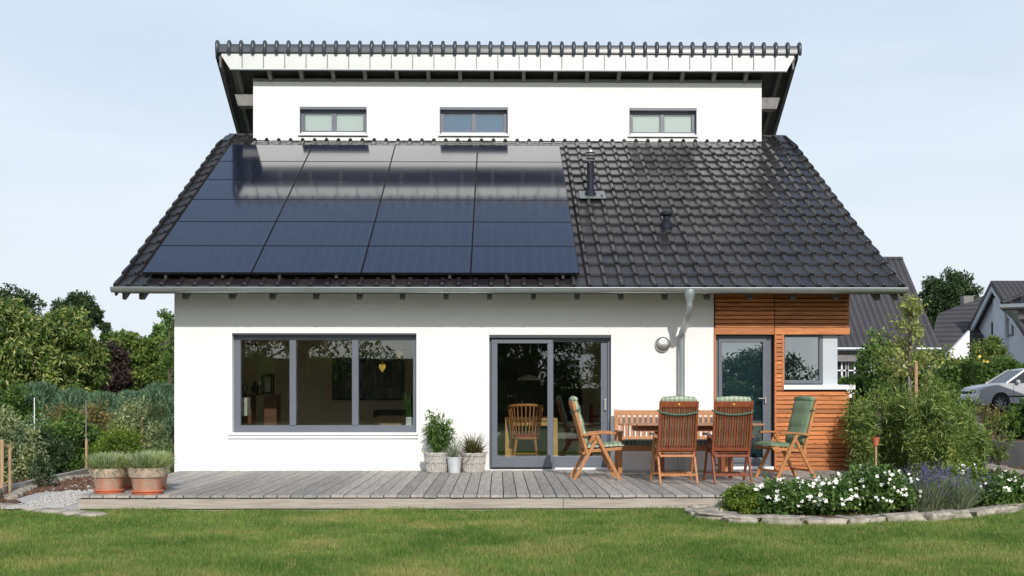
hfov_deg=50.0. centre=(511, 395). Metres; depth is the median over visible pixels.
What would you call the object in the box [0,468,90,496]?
garden kerb
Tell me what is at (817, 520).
edging stone
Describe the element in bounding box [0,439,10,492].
trellis frame
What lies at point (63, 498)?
gravel pebbles
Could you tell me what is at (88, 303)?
tree
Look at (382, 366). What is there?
heart ornament
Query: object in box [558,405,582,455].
upholstered chair
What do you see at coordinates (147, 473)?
plant pot
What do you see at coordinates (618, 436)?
garden bench
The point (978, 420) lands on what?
driveway
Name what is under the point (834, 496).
rose bush
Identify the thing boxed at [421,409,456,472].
basket planter
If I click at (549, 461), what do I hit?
sliding door
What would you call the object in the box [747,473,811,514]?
rose bush
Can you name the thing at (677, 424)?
garden chair
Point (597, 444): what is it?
garden chair
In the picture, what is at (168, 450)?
spiky plant
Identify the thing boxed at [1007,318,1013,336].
window
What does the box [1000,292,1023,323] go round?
garage
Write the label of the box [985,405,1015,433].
shrub
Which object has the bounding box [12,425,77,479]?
shrub
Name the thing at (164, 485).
plant pot
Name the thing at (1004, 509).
edging stone
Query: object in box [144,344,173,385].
tree
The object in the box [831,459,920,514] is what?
rose bush
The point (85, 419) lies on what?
garden stake
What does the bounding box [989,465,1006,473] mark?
rubble stone
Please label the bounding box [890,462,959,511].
lavender
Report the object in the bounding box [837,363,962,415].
hedge
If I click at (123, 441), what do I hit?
shrub
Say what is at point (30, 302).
tree
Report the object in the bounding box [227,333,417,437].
window
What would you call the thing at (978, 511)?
edging stone
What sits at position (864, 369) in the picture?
tree
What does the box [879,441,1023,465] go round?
retaining wall
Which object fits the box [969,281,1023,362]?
neighbour house
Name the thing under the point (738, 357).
terrace door
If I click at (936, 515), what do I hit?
edging stone
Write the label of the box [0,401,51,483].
shrub
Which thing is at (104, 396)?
shrub
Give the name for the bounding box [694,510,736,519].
edging stone
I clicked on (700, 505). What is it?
edging stone
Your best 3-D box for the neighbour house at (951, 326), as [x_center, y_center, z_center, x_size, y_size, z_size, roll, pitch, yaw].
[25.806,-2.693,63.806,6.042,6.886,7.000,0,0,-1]
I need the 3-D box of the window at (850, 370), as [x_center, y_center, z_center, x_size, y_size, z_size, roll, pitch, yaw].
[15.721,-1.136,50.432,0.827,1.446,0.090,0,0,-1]
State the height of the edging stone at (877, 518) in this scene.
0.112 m
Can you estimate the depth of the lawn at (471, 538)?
9.67 m
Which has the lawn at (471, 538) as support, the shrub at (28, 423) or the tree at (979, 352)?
the shrub at (28, 423)
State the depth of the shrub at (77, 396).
22.05 m
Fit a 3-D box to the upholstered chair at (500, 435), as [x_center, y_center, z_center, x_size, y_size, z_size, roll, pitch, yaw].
[-0.195,0.650,18.899,0.500,0.980,0.480,0,0,-1]
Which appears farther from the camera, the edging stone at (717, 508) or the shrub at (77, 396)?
the shrub at (77, 396)
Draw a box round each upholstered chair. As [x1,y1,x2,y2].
[497,432,512,456]
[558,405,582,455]
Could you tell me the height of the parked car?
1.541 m
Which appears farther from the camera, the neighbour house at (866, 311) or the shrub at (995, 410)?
the neighbour house at (866, 311)
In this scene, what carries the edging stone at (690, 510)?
on the lawn at (471, 538)
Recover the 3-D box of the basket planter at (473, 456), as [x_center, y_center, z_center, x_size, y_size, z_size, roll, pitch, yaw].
[-0.582,0.830,16.387,0.706,0.643,0.673,0,0,-1]
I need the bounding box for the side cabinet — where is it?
[242,394,280,424]
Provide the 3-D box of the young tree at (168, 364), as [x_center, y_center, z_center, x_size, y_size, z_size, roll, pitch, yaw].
[-9.298,-0.514,29.965,0.751,3.730,0.855,0,0,-1]
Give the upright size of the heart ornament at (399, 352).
0.325 m
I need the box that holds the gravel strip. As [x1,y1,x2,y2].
[16,479,93,509]
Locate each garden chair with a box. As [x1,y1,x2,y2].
[568,396,623,479]
[649,396,699,483]
[702,396,754,483]
[754,396,816,478]
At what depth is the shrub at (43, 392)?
21.99 m
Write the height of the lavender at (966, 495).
0.590 m
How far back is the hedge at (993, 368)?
42.42 m
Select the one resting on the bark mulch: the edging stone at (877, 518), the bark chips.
the bark chips
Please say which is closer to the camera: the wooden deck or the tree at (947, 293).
the wooden deck
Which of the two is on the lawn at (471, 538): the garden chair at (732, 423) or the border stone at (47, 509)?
the border stone at (47, 509)
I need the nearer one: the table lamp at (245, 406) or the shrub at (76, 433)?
the table lamp at (245, 406)
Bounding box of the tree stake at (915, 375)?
[914,362,917,403]
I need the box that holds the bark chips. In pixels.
[0,469,173,501]
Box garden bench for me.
[614,410,727,473]
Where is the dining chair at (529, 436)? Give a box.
[508,404,542,456]
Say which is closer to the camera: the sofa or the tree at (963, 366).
the sofa
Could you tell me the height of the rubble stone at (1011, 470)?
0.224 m
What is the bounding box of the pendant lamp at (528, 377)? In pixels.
[517,344,540,379]
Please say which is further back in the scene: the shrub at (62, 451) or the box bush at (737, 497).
the shrub at (62, 451)
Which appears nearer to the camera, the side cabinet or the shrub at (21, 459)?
the shrub at (21, 459)
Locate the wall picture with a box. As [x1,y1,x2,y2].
[332,349,403,399]
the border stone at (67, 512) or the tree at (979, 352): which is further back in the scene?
the tree at (979, 352)
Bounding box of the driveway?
[849,411,999,442]
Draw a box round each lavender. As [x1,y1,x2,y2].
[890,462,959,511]
[909,458,996,509]
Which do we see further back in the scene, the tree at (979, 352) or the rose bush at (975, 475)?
the tree at (979, 352)
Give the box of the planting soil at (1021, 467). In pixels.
[1005,465,1023,468]
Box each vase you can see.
[242,381,247,393]
[251,382,258,393]
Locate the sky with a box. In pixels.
[0,0,1023,366]
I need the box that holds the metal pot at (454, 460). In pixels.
[441,435,470,472]
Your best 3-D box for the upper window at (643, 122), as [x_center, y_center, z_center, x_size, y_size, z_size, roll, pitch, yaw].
[3.057,-5.521,22.302,1.431,0.591,0.230,0,0,-1]
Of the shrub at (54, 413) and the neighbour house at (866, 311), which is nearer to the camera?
the shrub at (54, 413)
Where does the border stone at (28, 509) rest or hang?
on the lawn at (471, 538)
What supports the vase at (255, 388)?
on the side cabinet
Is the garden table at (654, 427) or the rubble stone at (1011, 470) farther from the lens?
the rubble stone at (1011, 470)
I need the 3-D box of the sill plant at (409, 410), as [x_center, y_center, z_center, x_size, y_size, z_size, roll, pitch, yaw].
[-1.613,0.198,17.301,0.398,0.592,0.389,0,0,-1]
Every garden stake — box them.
[85,400,86,438]
[85,439,87,467]
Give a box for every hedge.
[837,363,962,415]
[932,356,1023,410]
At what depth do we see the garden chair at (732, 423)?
14.27 m
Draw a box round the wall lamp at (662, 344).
[655,337,669,351]
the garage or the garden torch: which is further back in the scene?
the garage
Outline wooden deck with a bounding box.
[77,470,848,511]
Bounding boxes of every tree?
[0,283,47,316]
[0,295,114,393]
[0,297,40,389]
[43,289,112,348]
[87,338,137,394]
[105,330,173,391]
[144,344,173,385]
[155,308,173,383]
[850,327,902,415]
[868,291,950,402]
[902,344,980,393]
[918,266,984,330]
[963,335,1016,362]
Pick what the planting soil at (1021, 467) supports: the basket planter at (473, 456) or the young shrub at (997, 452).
the young shrub at (997, 452)
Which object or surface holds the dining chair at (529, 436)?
on the house at (462, 226)
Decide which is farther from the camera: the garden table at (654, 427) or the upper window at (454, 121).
the upper window at (454, 121)
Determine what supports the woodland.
on the lawn at (471, 538)
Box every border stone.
[0,503,33,507]
[19,505,44,510]
[30,507,68,513]
[58,510,84,515]
[74,511,106,516]
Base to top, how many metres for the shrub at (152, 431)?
1.417 m
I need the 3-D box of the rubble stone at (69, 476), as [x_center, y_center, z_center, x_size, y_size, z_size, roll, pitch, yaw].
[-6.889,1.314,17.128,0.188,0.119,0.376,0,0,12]
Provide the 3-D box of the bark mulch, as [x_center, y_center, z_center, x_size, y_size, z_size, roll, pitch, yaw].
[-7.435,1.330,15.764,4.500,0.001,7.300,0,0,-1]
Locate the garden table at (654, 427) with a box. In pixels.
[618,423,765,477]
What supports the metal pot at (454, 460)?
on the wooden deck
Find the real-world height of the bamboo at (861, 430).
1.602 m
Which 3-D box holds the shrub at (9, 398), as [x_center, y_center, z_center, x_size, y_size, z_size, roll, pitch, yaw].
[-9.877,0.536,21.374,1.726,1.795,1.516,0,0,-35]
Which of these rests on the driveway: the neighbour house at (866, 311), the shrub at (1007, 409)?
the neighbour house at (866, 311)
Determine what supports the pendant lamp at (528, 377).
hanging from the house at (462, 226)
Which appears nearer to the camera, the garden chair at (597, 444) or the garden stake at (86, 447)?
the garden chair at (597, 444)
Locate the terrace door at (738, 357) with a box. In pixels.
[716,335,773,469]
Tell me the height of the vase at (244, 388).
0.220 m
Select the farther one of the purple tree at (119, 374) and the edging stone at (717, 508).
the purple tree at (119, 374)
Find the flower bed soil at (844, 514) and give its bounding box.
[732,506,975,521]
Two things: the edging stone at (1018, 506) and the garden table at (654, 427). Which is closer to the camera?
the edging stone at (1018, 506)
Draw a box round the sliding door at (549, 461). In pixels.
[489,335,610,469]
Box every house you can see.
[110,40,907,472]
[837,257,940,397]
[928,296,988,365]
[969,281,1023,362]
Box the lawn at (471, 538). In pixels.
[0,451,1022,575]
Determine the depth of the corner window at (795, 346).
16.93 m
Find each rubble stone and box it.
[4,492,20,499]
[9,490,25,496]
[19,486,34,491]
[65,475,80,479]
[985,464,996,470]
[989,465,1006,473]
[996,467,1014,474]
[1006,469,1023,473]
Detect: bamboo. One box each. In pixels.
[838,382,916,475]
[873,374,984,480]
[947,406,993,475]
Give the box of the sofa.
[369,410,406,424]
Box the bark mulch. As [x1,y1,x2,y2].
[0,471,172,509]
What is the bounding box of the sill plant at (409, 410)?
[402,390,412,424]
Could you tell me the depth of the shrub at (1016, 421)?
22.05 m
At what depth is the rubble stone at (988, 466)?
18.92 m
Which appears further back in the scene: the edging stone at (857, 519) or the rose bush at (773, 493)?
the rose bush at (773, 493)
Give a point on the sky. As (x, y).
(911, 112)
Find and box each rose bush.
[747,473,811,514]
[785,473,863,515]
[809,465,879,491]
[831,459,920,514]
[932,458,990,485]
[968,466,1023,508]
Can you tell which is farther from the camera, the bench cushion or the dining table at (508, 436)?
the dining table at (508, 436)
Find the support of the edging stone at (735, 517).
on the lawn at (471, 538)
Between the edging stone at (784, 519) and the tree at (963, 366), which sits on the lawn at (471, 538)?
the edging stone at (784, 519)
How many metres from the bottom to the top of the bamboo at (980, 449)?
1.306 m
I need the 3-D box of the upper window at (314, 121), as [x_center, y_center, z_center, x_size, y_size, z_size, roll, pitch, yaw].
[-3.608,-5.526,22.224,1.413,0.589,0.230,0,0,-1]
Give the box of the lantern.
[261,373,273,393]
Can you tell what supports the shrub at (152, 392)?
on the lawn at (471, 538)
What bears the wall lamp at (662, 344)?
attached to the house at (462, 226)
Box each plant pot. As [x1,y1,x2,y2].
[84,450,130,493]
[115,449,176,494]
[122,467,132,488]
[137,449,180,488]
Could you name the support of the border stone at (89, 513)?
on the lawn at (471, 538)
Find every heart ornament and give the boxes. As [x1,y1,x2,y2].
[379,340,385,372]
[396,340,402,358]
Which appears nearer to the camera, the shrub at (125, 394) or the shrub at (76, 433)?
the shrub at (76, 433)
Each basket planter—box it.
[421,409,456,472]
[453,431,492,472]
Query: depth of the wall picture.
20.82 m
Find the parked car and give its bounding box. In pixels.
[958,368,1023,411]
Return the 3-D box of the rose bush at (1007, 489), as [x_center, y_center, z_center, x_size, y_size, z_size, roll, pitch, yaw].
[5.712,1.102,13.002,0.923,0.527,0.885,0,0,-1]
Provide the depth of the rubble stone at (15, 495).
14.02 m
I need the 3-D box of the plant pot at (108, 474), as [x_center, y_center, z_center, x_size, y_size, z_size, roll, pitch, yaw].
[-4.737,0.898,12.934,0.705,0.504,0.705,0,0,-1]
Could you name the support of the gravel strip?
on the lawn at (471, 538)
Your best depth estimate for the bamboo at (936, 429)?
15.40 m
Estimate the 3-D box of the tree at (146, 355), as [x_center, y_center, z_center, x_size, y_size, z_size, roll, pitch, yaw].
[-12.394,-0.404,35.925,2.714,3.524,2.358,0,0,-31]
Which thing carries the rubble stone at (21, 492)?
on the bark mulch
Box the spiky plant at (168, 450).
[136,435,173,472]
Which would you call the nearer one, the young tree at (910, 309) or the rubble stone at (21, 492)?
the rubble stone at (21, 492)
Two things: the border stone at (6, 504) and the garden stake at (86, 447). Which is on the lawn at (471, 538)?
the border stone at (6, 504)
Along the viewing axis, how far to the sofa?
19.16 m
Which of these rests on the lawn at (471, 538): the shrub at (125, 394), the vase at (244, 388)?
the shrub at (125, 394)
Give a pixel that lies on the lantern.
(267, 385)
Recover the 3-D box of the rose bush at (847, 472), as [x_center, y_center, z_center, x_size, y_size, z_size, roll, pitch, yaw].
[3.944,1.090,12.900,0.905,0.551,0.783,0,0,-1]
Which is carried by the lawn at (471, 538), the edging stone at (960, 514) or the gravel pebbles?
the edging stone at (960, 514)
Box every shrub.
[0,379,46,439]
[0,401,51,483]
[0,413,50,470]
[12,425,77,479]
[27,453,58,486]
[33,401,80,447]
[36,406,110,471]
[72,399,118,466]
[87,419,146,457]
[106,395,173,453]
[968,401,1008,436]
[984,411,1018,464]
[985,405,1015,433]
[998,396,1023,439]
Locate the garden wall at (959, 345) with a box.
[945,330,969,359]
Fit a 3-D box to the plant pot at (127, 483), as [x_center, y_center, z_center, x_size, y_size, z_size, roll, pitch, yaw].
[-4.763,0.934,13.477,0.451,0.433,0.456,0,0,-1]
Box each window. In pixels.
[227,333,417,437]
[298,107,367,136]
[438,107,509,136]
[628,108,698,137]
[783,335,854,389]
[837,362,847,384]
[845,362,860,376]
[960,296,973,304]
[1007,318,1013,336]
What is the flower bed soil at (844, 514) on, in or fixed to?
on the lawn at (471, 538)
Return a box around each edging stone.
[684,507,716,515]
[687,504,717,507]
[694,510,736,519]
[705,506,729,511]
[721,513,761,523]
[759,514,805,525]
[804,516,848,525]
[835,515,871,524]
[861,514,886,523]
[874,511,926,522]
[919,510,955,521]
[939,509,972,519]
[963,507,998,516]
[982,504,1015,513]
[988,503,1023,510]
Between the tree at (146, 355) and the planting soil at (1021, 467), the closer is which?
the planting soil at (1021, 467)
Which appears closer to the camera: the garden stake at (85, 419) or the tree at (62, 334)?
the garden stake at (85, 419)
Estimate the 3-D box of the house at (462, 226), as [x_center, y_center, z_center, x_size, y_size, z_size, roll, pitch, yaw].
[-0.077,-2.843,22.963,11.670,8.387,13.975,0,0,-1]
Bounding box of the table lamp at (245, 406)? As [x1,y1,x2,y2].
[242,398,249,424]
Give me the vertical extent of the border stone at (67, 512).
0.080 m
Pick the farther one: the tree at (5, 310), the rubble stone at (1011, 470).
the tree at (5, 310)
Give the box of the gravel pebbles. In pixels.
[1,485,93,508]
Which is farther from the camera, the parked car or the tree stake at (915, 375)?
the parked car
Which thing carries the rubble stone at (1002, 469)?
on the lawn at (471, 538)
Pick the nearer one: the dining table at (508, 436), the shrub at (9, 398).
the dining table at (508, 436)
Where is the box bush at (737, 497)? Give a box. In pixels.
[715,480,766,514]
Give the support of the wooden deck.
on the lawn at (471, 538)
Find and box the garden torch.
[872,437,879,465]
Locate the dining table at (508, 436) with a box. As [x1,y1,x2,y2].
[505,416,557,456]
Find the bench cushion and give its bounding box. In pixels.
[622,439,706,444]
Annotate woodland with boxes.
[36,322,173,375]
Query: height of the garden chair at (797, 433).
1.152 m
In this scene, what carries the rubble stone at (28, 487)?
on the bark mulch
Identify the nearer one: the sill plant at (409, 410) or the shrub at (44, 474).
the shrub at (44, 474)
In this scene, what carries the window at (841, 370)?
in the neighbour house at (866, 311)
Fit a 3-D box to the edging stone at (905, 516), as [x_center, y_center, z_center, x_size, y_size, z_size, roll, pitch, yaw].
[4.131,1.313,11.653,0.616,0.147,0.256,0,0,-18]
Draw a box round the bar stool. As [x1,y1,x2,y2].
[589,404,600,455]
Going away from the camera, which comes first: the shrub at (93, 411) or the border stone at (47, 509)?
the border stone at (47, 509)

